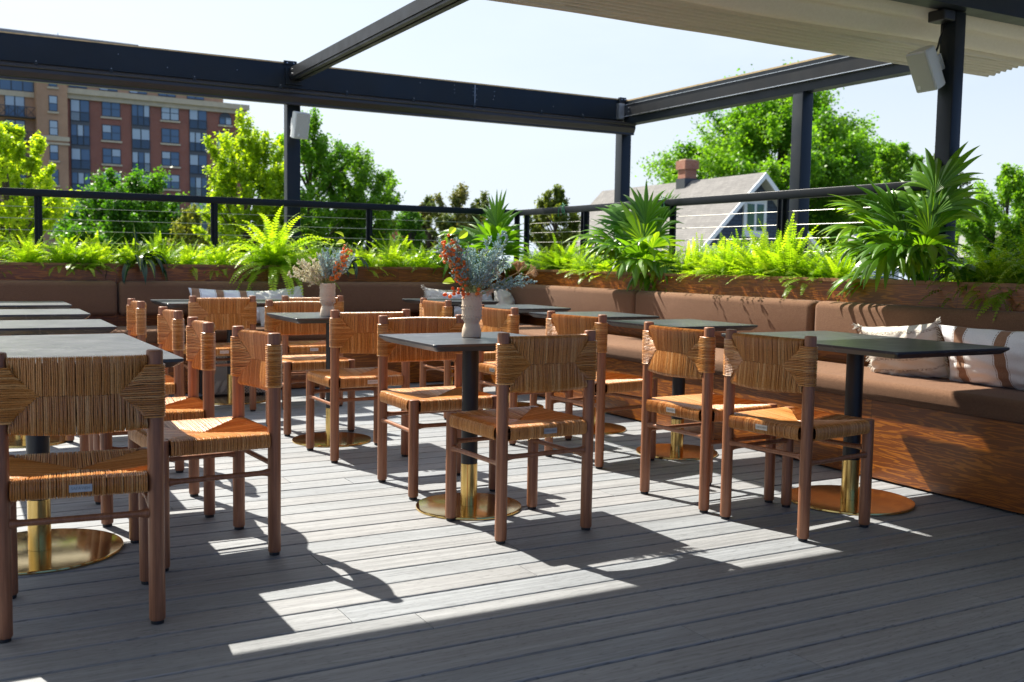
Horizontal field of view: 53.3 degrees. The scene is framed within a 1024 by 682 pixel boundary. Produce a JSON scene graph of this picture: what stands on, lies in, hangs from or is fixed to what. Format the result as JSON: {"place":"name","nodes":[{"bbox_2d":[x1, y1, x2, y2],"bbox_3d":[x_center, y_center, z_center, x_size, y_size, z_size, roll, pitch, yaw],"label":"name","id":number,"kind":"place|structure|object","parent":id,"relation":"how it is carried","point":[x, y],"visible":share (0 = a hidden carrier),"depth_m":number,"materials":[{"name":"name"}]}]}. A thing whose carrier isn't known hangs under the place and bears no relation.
{"place":"outdoors","nodes":[
{"label":"outdoors","id":0,"kind":"place"},
{"bbox_2d":[0,28,249,260],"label":"apartment building","id":1,"kind":"structure","parent":0,"point":[84,131],"depth_m":121.62,"materials":[{"name":"red brick"}]},
{"bbox_2d":[4,95,24,115],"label":"window","id":2,"kind":"structure","parent":1,"relation":"in","point":[16,101],"depth_m":116.17,"materials":[{"name":"blue glass"}]},
{"bbox_2d":[0,79,33,91],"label":"window","id":3,"kind":"structure","parent":1,"relation":"in","point":[12,85],"depth_m":116.15,"materials":[{"name":"blue glass"}]},
{"bbox_2d":[70,99,89,121],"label":"window","id":4,"kind":"structure","parent":1,"relation":"in","point":[78,105],"depth_m":119.10,"materials":[{"name":"blue glass"}]},
{"bbox_2d":[71,124,89,145],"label":"window","id":5,"kind":"structure","parent":1,"relation":"in","point":[79,130],"depth_m":119.37,"materials":[{"name":"blue glass"}]},
{"bbox_2d":[71,148,89,169],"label":"window","id":6,"kind":"structure","parent":1,"relation":"in","point":[80,154],"depth_m":119.57,"materials":[{"name":"blue glass"}]},
{"bbox_2d":[101,102,121,119],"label":"window","id":7,"kind":"structure","parent":1,"relation":"in","point":[110,110],"depth_m":120.98,"materials":[{"name":"blue glass"}]},
{"bbox_2d":[101,124,121,142],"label":"window","id":8,"kind":"structure","parent":1,"relation":"in","point":[110,133],"depth_m":121.22,"materials":[{"name":"blue glass"}]},
{"bbox_2d":[101,148,122,166],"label":"window","id":9,"kind":"structure","parent":1,"relation":"in","point":[111,157],"depth_m":121.39,"materials":[{"name":"blue glass"}]},
{"bbox_2d":[131,104,149,126],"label":"window","id":10,"kind":"structure","parent":1,"relation":"in","point":[136,110],"depth_m":122.79,"materials":[{"name":"blue glass"}]},
{"bbox_2d":[132,129,149,149],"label":"window","id":11,"kind":"structure","parent":1,"relation":"in","point":[141,134],"depth_m":123.03,"materials":[{"name":"blue glass"}]},
{"bbox_2d":[160,128,180,145],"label":"window","id":12,"kind":"structure","parent":1,"relation":"in","point":[168,136],"depth_m":124.85,"materials":[{"name":"blue glass"}]},
{"bbox_2d":[160,151,180,168],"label":"window","id":13,"kind":"structure","parent":1,"relation":"in","point":[169,159],"depth_m":125.06,"materials":[{"name":"blue glass"}]},
{"bbox_2d":[189,110,206,129],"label":"window","id":14,"kind":"structure","parent":1,"relation":"in","point":[195,115],"depth_m":126.44,"materials":[{"name":"blue glass"}]},
{"bbox_2d":[189,155,206,174],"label":"window","id":15,"kind":"structure","parent":1,"relation":"in","point":[194,160],"depth_m":126.88,"materials":[{"name":"blue glass"}]},
{"bbox_2d":[0,0,1023,279],"label":"sky","id":16,"kind":"structure","parent":0,"point":[474,41],"materials":[{"name":"white"}]},
{"bbox_2d":[575,159,825,262],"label":"gabled house","id":17,"kind":"structure","parent":0,"point":[687,184],"depth_m":51.28,"materials":[{"name":"concrete"}]},
{"bbox_2d":[741,201,767,237],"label":"window","id":18,"kind":"structure","parent":17,"relation":"in","point":[751,219],"depth_m":50.70,"materials":[{"name":"white glass"}]},
{"label":"ground","id":19,"kind":"structure","parent":0,"visible":0},
{"bbox_2d":[0,120,81,261],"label":"bright tree","id":20,"kind":"object","parent":19,"relation":"on","point":[13,145],"visible":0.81,"depth_m":19.02,"materials":[{"name":"green plant"}]},
{"bbox_2d":[47,164,210,263],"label":"leafy tree","id":21,"kind":"object","parent":19,"relation":"on","point":[147,216],"visible":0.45,"depth_m":43.70,"materials":[{"name":"green plant"}]},
{"bbox_2d":[165,203,219,260],"bbox_3d":[-12.082,-0.175,38.442,2.026,10.292,2.060,-2,5,-29],"label":"pale tree","id":22,"kind":"object","parent":19,"relation":"on","point":[181,227],"visible":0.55,"depth_m":37.69,"materials":[{"name":"green plant"}]},
{"bbox_2d":[190,106,303,264],"bbox_3d":[-8.091,-0.799,31.699,3.328,12.725,3.236,0,5,-8],"label":"leafy tree","id":23,"kind":"object","parent":19,"relation":"on","point":[251,154],"visible":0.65,"depth_m":30.60,"materials":[{"name":"green plant"}]},
{"bbox_2d":[254,107,396,265],"bbox_3d":[-6.925,-1.123,33.585,4.647,13.115,4.620,5,6,44],"label":"leafy tree","id":24,"kind":"object","parent":19,"relation":"on","point":[314,151],"visible":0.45,"depth_m":32.60,"materials":[{"name":"green plant"}]},
{"bbox_2d":[302,141,405,258],"bbox_3d":[-5.139,-0.601,34.194,3.590,12.035,3.977,-2,5,-29],"label":"leafy tree","id":25,"kind":"object","parent":19,"relation":"on","point":[360,171],"visible":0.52,"depth_m":33.41,"materials":[{"name":"green plant"}]},
{"bbox_2d":[393,211,427,266],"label":"leafy tree","id":26,"kind":"object","parent":19,"relation":"on","point":[409,228],"visible":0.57,"depth_m":49.73,"materials":[{"name":"green plant"}]},
{"bbox_2d":[418,194,453,263],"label":"evergreen","id":27,"kind":"object","parent":19,"relation":"on","point":[427,217],"visible":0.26,"depth_m":59.80,"materials":[{"name":"green plant"}]},
{"bbox_2d":[423,181,485,245],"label":"evergreen","id":28,"kind":"object","parent":19,"relation":"on","point":[458,197],"visible":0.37,"depth_m":57.48,"materials":[{"name":"green plant"}]},
{"bbox_2d":[523,184,580,255],"bbox_3d":[1.348,-0.115,36.370,2.139,10.930,2.107,1,5,-2],"label":"olive tree","id":29,"kind":"object","parent":19,"relation":"on","point":[565,233],"visible":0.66,"depth_m":35.81,"materials":[{"name":"green plant"}]},
{"bbox_2d":[631,57,896,258],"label":"tree","id":30,"kind":"object","parent":19,"relation":"on","point":[753,135],"visible":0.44,"depth_m":68.35,"materials":[{"name":"green plant"}]},
{"bbox_2d":[850,141,925,274],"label":"leafy tree","id":31,"kind":"object","parent":19,"relation":"on","point":[893,163],"visible":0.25,"depth_m":63.34,"materials":[{"name":"green plant"}]},
{"bbox_2d":[955,162,1023,269],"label":"leafy tree","id":32,"kind":"object","parent":19,"relation":"on","point":[1009,183],"visible":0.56,"depth_m":43.55,"materials":[{"name":"green plant"}]},
{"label":"terrace base","id":33,"kind":"structure","parent":0,"visible":0},
{"bbox_2d":[0,262,502,325],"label":"planter box","id":34,"kind":"object","parent":33,"relation":"on","point":[34,271],"visible":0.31,"depth_m":8.44,"materials":[{"name":"brown wood"}]},
{"bbox_2d":[0,227,69,266],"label":"fern","id":35,"kind":"object","parent":34,"relation":"on","point":[26,254],"visible":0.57,"depth_m":7.97,"materials":[{"name":"plant"}]},
{"bbox_2d":[14,232,117,277],"bbox_3d":[-3.518,-0.684,8.166,0.749,0.374,0.824,1,3,38],"label":"fern","id":36,"kind":"object","parent":34,"relation":"in","point":[67,246],"visible":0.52,"depth_m":8.07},
{"bbox_2d":[46,246,115,275],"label":"fern","id":37,"kind":"object","parent":34,"relation":"in","point":[86,259],"visible":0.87,"depth_m":8.07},
{"bbox_2d":[52,231,135,266],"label":"fern","id":38,"kind":"object","parent":34,"relation":"in","point":[102,255],"visible":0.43,"depth_m":8.18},
{"bbox_2d":[101,237,155,268],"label":"fern","id":39,"kind":"object","parent":34,"relation":"in","point":[124,257],"visible":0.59,"depth_m":8.28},
{"bbox_2d":[105,223,168,284],"bbox_3d":[-3.014,-0.695,8.293,0.387,0.544,0.402,2,5,18],"label":"dracaena","id":40,"kind":"object","parent":34,"relation":"in","point":[141,261],"visible":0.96,"depth_m":8.22,"materials":[{"name":"green plant"}]},
{"bbox_2d":[116,228,196,270],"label":"fern","id":41,"kind":"object","parent":34,"relation":"on","point":[164,251],"visible":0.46,"depth_m":8.45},
{"bbox_2d":[167,238,222,279],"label":"fern","id":42,"kind":"object","parent":34,"relation":"in","point":[189,253],"visible":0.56,"depth_m":8.59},
{"bbox_2d":[178,241,251,278],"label":"fern","id":43,"kind":"object","parent":34,"relation":"in","point":[221,258],"visible":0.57,"depth_m":8.69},
{"bbox_2d":[191,206,354,295],"bbox_3d":[-2.048,-0.722,8.920,1.356,0.887,1.267,0,3,4],"label":"fern","id":44,"kind":"object","parent":34,"relation":"in","point":[274,249],"visible":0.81,"depth_m":8.77,"materials":[{"name":"plant"}]},
{"bbox_2d":[348,243,399,277],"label":"fern","id":45,"kind":"object","parent":34,"relation":"in","point":[369,255],"visible":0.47,"depth_m":9.30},
{"bbox_2d":[363,232,434,266],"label":"fern","id":46,"kind":"object","parent":34,"relation":"on","point":[393,253],"visible":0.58,"depth_m":9.47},
{"bbox_2d":[387,242,449,273],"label":"fern","id":47,"kind":"object","parent":34,"relation":"in","point":[424,261],"visible":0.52,"depth_m":9.60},
{"bbox_2d":[430,189,547,287],"bbox_3d":[-0.196,-0.867,9.840,1.370,1.217,1.271,2,5,16],"label":"fan palm","id":48,"kind":"object","parent":34,"relation":"in","point":[499,220],"visible":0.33,"depth_m":9.74,"materials":[{"name":"green plant"}]},
{"bbox_2d":[0,187,519,261],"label":"cable railing","id":49,"kind":"object","parent":33,"relation":"on","point":[39,194],"visible":0.49,"depth_m":8.92,"materials":[{"name":"metal"}]},
{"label":"deck underlay","id":50,"kind":"structure","parent":0,"visible":0},
{"bbox_2d":[0,381,1023,681],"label":"deck","id":51,"kind":"structure","parent":50,"relation":"on","point":[364,575],"depth_m":3.42,"materials":[{"name":"wood"}]},
{"bbox_2d":[0,301,71,335],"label":"pedestal table","id":52,"kind":"object","parent":51,"relation":"on","point":[34,305],"visible":0.12,"depth_m":6.65,"materials":[{"name":"stone"}]},
{"bbox_2d":[0,309,90,447],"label":"pedestal table","id":53,"kind":"object","parent":51,"relation":"on","point":[16,441],"visible":0.3,"depth_m":5.72,"materials":[{"name":"grey metal"}]},
{"bbox_2d":[0,319,116,448],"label":"pedestal table","id":54,"kind":"object","parent":51,"relation":"on","point":[31,327],"visible":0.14,"depth_m":4.72,"materials":[{"name":"stone"}]},
{"bbox_2d":[0,349,165,643],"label":"woven chair","id":55,"kind":"object","parent":51,"relation":"on","point":[84,395],"visible":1,"depth_m":2.88,"materials":[{"name":"wicker"}]},
{"bbox_2d":[0,333,183,574],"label":"long pedestal table","id":56,"kind":"object","parent":51,"relation":"on","point":[44,549],"visible":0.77,"depth_m":3.67,"materials":[{"name":"stone"}]},
{"bbox_2d":[65,298,146,442],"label":"woven chair","id":57,"kind":"object","parent":51,"relation":"on","point":[136,318],"visible":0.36,"depth_m":5.99,"materials":[{"name":"wicker"}]},
{"bbox_2d":[80,307,184,472],"bbox_3d":[-1.909,0.242,5.153,0.478,0.808,0.465,-2,5,-29],"label":"woven chair","id":58,"kind":"object","parent":51,"relation":"on","point":[170,329],"visible":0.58,"depth_m":5.06,"materials":[{"name":"wicker"}]},
{"bbox_2d":[93,317,215,526],"bbox_3d":[-1.501,0.315,4.309,0.478,0.808,0.465,-1,5,-26],"label":"woven chair","id":59,"kind":"object","parent":51,"relation":"on","point":[200,345],"visible":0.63,"depth_m":4.21,"materials":[{"name":"wicker"}]},
{"bbox_2d":[128,326,282,571],"bbox_3d":[-1.121,0.364,3.757,0.478,0.808,0.465,-2,5,-33],"label":"woven chair","id":60,"kind":"object","parent":51,"relation":"on","point":[256,362],"visible":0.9,"depth_m":3.69,"materials":[{"name":"brown wood"}]},
{"bbox_2d":[150,299,288,404],"bbox_3d":[-2.100,0.072,7.668,1.060,0.745,0.700,-2,5,-29],"label":"long pedestal table","id":61,"kind":"object","parent":51,"relation":"on","point":[218,400],"visible":0.4,"depth_m":7.62,"materials":[{"name":"grey metal"}]},
{"bbox_2d":[183,296,256,410],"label":"woven chair","id":62,"kind":"object","parent":51,"relation":"on","point":[224,313],"visible":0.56,"depth_m":6.99,"materials":[{"name":"wicker"}]},
{"bbox_2d":[199,356,265,395],"bbox_3d":[-2.177,0.222,7.982,0.470,0.395,0.240,-2,5,-29],"label":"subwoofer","id":63,"kind":"object","parent":51,"relation":"on","point":[220,381],"visible":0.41,"depth_m":7.83,"materials":[{"name":"grey"}]},
{"bbox_2d":[0,280,491,394],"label":"bench","id":64,"kind":"object","parent":51,"relation":"on","point":[95,298],"visible":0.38,"depth_m":8.34,"materials":[{"name":"brown wood"}]},
{"bbox_2d":[189,288,260,322],"bbox_3d":[-2.286,-0.285,8.405,0.720,0.300,0.143,1,-18,-31],"label":"throw pillow","id":65,"kind":"object","parent":64,"relation":"on","point":[203,293],"visible":0.23,"depth_m":8.34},
{"bbox_2d":[254,286,302,326],"bbox_3d":[-1.914,-0.283,8.496,0.400,0.340,0.147,-9,-16,-20],"label":"throw pillow","id":66,"kind":"object","parent":64,"relation":"on","point":[278,294],"visible":0.32,"depth_m":8.46,"materials":[{"name":"beige fabric"}]},
{"bbox_2d":[265,300,354,435],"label":"woven chair","id":67,"kind":"object","parent":51,"relation":"on","point":[290,363],"visible":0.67,"depth_m":6.45,"materials":[{"name":"wicker"}]},
{"bbox_2d":[281,295,343,407],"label":"woven chair","id":68,"kind":"object","parent":51,"relation":"on","point":[300,347],"visible":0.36,"depth_m":7.31,"materials":[{"name":"wicker"}]},
{"bbox_2d":[266,312,370,446],"bbox_3d":[-1.063,0.218,6.031,0.620,0.745,0.600,-2,5,-29],"label":"pedestal table","id":69,"kind":"object","parent":51,"relation":"on","point":[322,439],"visible":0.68,"depth_m":5.99,"materials":[{"name":"stone"}]},
{"bbox_2d":[319,283,335,315],"bbox_3d":[-1.062,-0.238,5.877,0.095,0.188,0.095,-2,5,-29],"label":"bobble vase","id":70,"kind":"object","parent":69,"relation":"on","point":[327,295],"visible":0.99,"depth_m":5.84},
{"bbox_2d":[287,231,356,286],"bbox_3d":[-1.086,-0.465,5.863,0.382,0.330,0.214,1,4,0],"label":"bouquet","id":71,"kind":"object","parent":70,"relation":"in","point":[336,270],"visible":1,"depth_m":5.82,"materials":[{"name":"grey plant"}]},
{"bbox_2d":[306,309,409,462],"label":"woven chair","id":72,"kind":"object","parent":51,"relation":"on","point":[353,332],"visible":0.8,"depth_m":5.40,"materials":[{"name":"brown wood"}]},
{"bbox_2d":[377,314,496,499],"bbox_3d":[-0.359,0.290,4.857,0.465,0.808,0.478,-1,5,-28],"label":"woven chair","id":73,"kind":"object","parent":51,"relation":"on","point":[414,403],"visible":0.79,"depth_m":4.90,"materials":[{"name":"wicker"}]},
{"bbox_2d":[402,298,498,386],"bbox_3d":[-0.524,0.028,8.557,0.620,0.745,0.600,-2,5,-29],"label":"pedestal table","id":74,"kind":"object","parent":51,"relation":"on","point":[456,301],"visible":0.23,"depth_m":8.51,"materials":[{"name":"grey metal"}]},
{"bbox_2d":[379,332,527,519],"bbox_3d":[-0.184,0.357,4.449,0.620,0.745,0.600,-2,5,-29],"label":"pedestal table","id":75,"kind":"object","parent":51,"relation":"on","point":[472,503],"visible":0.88,"depth_m":4.41,"materials":[{"name":"stone"}]},
{"bbox_2d":[461,292,482,337],"bbox_3d":[-0.175,-0.114,4.436,0.094,0.195,0.094,-2,5,-29],"label":"bobble vase","id":76,"kind":"object","parent":75,"relation":"on","point":[471,308],"visible":0.94,"depth_m":4.40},
{"bbox_2d":[433,227,537,298],"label":"bouquet","id":77,"kind":"object","parent":76,"relation":"in","point":[481,277],"visible":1,"depth_m":4.39,"materials":[{"name":"grey plant"}]},
{"bbox_2d":[419,298,496,419],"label":"woven chair","id":78,"kind":"object","parent":51,"relation":"on","point":[427,308],"visible":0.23,"depth_m":6.98,"materials":[{"name":"wicker"}]},
{"bbox_2d":[0,0,1023,279],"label":"pergola","id":79,"kind":"object","parent":51,"relation":"on","point":[316,80],"visible":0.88,"depth_m":8.97,"materials":[{"name":"metal"}]},
{"bbox_2d":[290,111,310,139],"bbox_3d":[-1.948,-1.969,9.306,0.150,0.236,0.170,-3,18,-43],"label":"loudspeaker","id":80,"kind":"object","parent":79,"relation":"attached to","point":[299,124],"visible":1,"depth_m":9.24,"materials":[{"name":"white plastic"}]},
{"bbox_2d":[489,0,1023,76],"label":"canopy cloth","id":81,"kind":"object","parent":79,"relation":"hanging from","point":[890,31],"visible":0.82,"depth_m":5.83,"materials":[{"name":"fabric"}]},
{"bbox_2d":[906,45,944,92],"bbox_3d":[2.414,-1.580,5.907,0.170,0.236,0.150,-30,17,-21],"label":"loudspeaker","id":82,"kind":"object","parent":79,"relation":"attached to","point":[926,65],"visible":1,"depth_m":5.85,"materials":[{"name":"white plastic"}]},
{"bbox_2d":[928,8,955,24],"bbox_3d":[2.469,-1.865,5.870,0.098,0.063,0.115,-2,5,-29],"label":"junction box","id":83,"kind":"object","parent":79,"relation":"attached to","point":[941,16],"visible":1,"depth_m":5.83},
{"bbox_2d":[459,304,570,409],"bbox_3d":[0.009,0.118,7.519,0.620,0.745,0.600,-2,5,-29],"label":"pedestal table","id":84,"kind":"object","parent":51,"relation":"on","point":[525,308],"visible":0.26,"depth_m":7.38,"materials":[{"name":"grey metal"}]},
{"bbox_2d":[445,330,596,543],"bbox_3d":[0.036,0.353,4.145,0.465,0.808,0.478,-2,5,-32],"label":"woven chair","id":85,"kind":"object","parent":51,"relation":"on","point":[542,364],"visible":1,"depth_m":3.98,"materials":[{"name":"wicker"}]},
{"bbox_2d":[478,304,572,445],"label":"woven chair","id":86,"kind":"object","parent":51,"relation":"on","point":[498,320],"visible":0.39,"depth_m":6.09,"materials":[{"name":"wicker"}]},
{"bbox_2d":[529,311,658,434],"bbox_3d":[0.515,0.199,6.602,0.620,0.745,0.600,-2,5,-29],"label":"pedestal table","id":87,"kind":"object","parent":51,"relation":"on","point":[611,428],"visible":0.34,"depth_m":6.55,"materials":[{"name":"stone"}]},
{"bbox_2d":[544,311,657,468],"bbox_3d":[0.479,0.245,5.601,0.478,0.808,0.465,-3,6,-39],"label":"woven chair","id":88,"kind":"object","parent":51,"relation":"on","point":[610,383],"visible":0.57,"depth_m":5.39,"materials":[{"name":"brown wood"}]},
{"bbox_2d":[607,319,757,459],"bbox_3d":[0.949,0.268,5.816,0.620,0.745,0.600,-2,5,-29],"label":"pedestal table","id":89,"kind":"object","parent":51,"relation":"on","point":[676,448],"visible":0.68,"depth_m":5.78,"materials":[{"name":"black metal"}]},
{"bbox_2d":[640,321,776,512],"bbox_3d":[0.891,0.324,4.689,0.478,0.808,0.465,-2,5,-32],"label":"woven chair","id":90,"kind":"object","parent":51,"relation":"on","point":[678,352],"visible":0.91,"depth_m":4.55,"materials":[{"name":"wicker"}]},
{"bbox_2d":[518,181,926,267],"bbox_3d":[1.262,-0.329,8.247,0.060,1.624,4.974,-2,5,-29],"label":"cable railing","id":91,"kind":"object","parent":51,"relation":"on","point":[782,198],"visible":0.28,"depth_m":7.45,"materials":[{"name":"metal"}]},
{"bbox_2d":[483,283,1023,514],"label":"bench","id":92,"kind":"object","parent":51,"relation":"on","point":[953,439],"visible":0.42,"depth_m":5.27,"materials":[{"name":"brown wood"}]},
{"bbox_2d":[852,317,949,377],"bbox_3d":[2.069,0.067,5.386,0.168,0.385,0.516,-29,15,-33],"label":"throw pillow","id":93,"kind":"object","parent":92,"relation":"on","point":[928,367],"visible":0.58,"depth_m":5.29,"materials":[{"name":"beige fabric"}]},
{"bbox_2d":[938,325,1023,390],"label":"throw pillow","id":94,"kind":"object","parent":92,"relation":"on","point":[1005,369],"visible":0.88,"depth_m":4.89,"materials":[{"name":"fabric"}]},
{"bbox_2d":[503,268,1023,375],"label":"planter box","id":95,"kind":"object","parent":51,"relation":"on","point":[901,292],"visible":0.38,"depth_m":6.42,"materials":[{"name":"brown wood"}]},
{"bbox_2d":[519,233,583,272],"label":"fern","id":96,"kind":"object","parent":95,"relation":"on","point":[563,255],"visible":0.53,"depth_m":9.15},
{"bbox_2d":[562,179,683,290],"bbox_3d":[1.047,-0.749,8.118,1.254,1.085,1.136,-2,5,-29],"label":"fan palm","id":97,"kind":"object","parent":95,"relation":"in","point":[640,228],"visible":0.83,"depth_m":8.08,"materials":[{"name":"green plant"}]},
{"bbox_2d":[659,232,719,273],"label":"fern","id":98,"kind":"object","parent":95,"relation":"in","point":[693,250],"visible":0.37,"depth_m":7.54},
{"bbox_2d":[661,233,751,282],"bbox_3d":[1.506,-0.612,7.448,0.813,0.378,0.850,-5,3,-33],"label":"fern","id":99,"kind":"object","parent":95,"relation":"in","point":[712,256],"visible":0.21,"depth_m":7.37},
{"bbox_2d":[691,244,745,279],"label":"fern","id":100,"kind":"object","parent":95,"relation":"in","point":[732,260],"visible":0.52,"depth_m":7.09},
{"bbox_2d":[687,228,766,278],"bbox_3d":[1.615,-0.604,7.214,0.752,0.417,0.837,-2,3,-1],"label":"fern","id":101,"kind":"object","parent":95,"relation":"on","point":[732,249],"visible":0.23,"depth_m":7.11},
{"bbox_2d":[696,222,826,279],"bbox_3d":[1.746,-0.597,6.995,0.982,0.447,0.883,4,4,31],"label":"fern","id":102,"kind":"object","parent":95,"relation":"on","point":[763,242],"visible":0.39,"depth_m":6.92,"materials":[{"name":"plant"}]},
{"bbox_2d":[721,213,835,283],"bbox_3d":[1.813,-0.603,6.772,0.946,0.498,0.850,-2,3,-1],"label":"fern","id":103,"kind":"object","parent":95,"relation":"on","point":[789,258],"visible":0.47,"depth_m":6.71,"materials":[{"name":"plant"}]},
{"bbox_2d":[763,242,863,298],"bbox_3d":[1.981,-0.465,6.601,0.726,0.347,0.799,-2,8,-4],"label":"fern","id":104,"kind":"object","parent":95,"relation":"in","point":[800,261],"visible":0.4,"depth_m":6.51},
{"bbox_2d":[783,234,875,287],"bbox_3d":[2.072,-0.503,6.351,0.728,0.367,0.654,6,10,44],"label":"fern","id":105,"kind":"object","parent":95,"relation":"on","point":[839,271],"visible":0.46,"depth_m":6.31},
{"bbox_2d":[819,142,1014,299],"bbox_3d":[2.382,-0.556,5.760,1.325,1.183,1.180,1,5,6],"label":"fan palm","id":106,"kind":"object","parent":95,"relation":"in","point":[895,231],"visible":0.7,"depth_m":5.82,"materials":[{"name":"green plant"}]},
{"bbox_2d":[918,231,1023,306],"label":"fern","id":107,"kind":"object","parent":95,"relation":"in","point":[996,251],"visible":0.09,"depth_m":5.45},
{"bbox_2d":[938,247,1022,310],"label":"fern","id":108,"kind":"object","parent":95,"relation":"in","point":[993,273],"visible":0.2,"depth_m":5.32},
{"bbox_2d":[959,223,1023,320],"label":"fern","id":109,"kind":"object","parent":95,"relation":"in","point":[999,296],"visible":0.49,"depth_m":5.18,"materials":[{"name":"plant"}]},
{"bbox_2d":[720,329,874,541],"bbox_3d":[1.180,0.362,4.258,0.478,0.808,0.465,-2,6,-36],"label":"woven chair","id":110,"kind":"object","parent":51,"relation":"on","point":[772,363],"visible":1,"depth_m":4.13,"materials":[{"name":"brown wood"}]},
{"bbox_2d":[721,331,1009,515],"bbox_3d":[1.564,0.366,4.687,0.700,0.745,1.060,-2,5,-29],"label":"long pedestal table","id":111,"kind":"object","parent":51,"relation":"on","point":[843,498],"visible":0.75,"depth_m":4.63,"materials":[{"name":"stone"}]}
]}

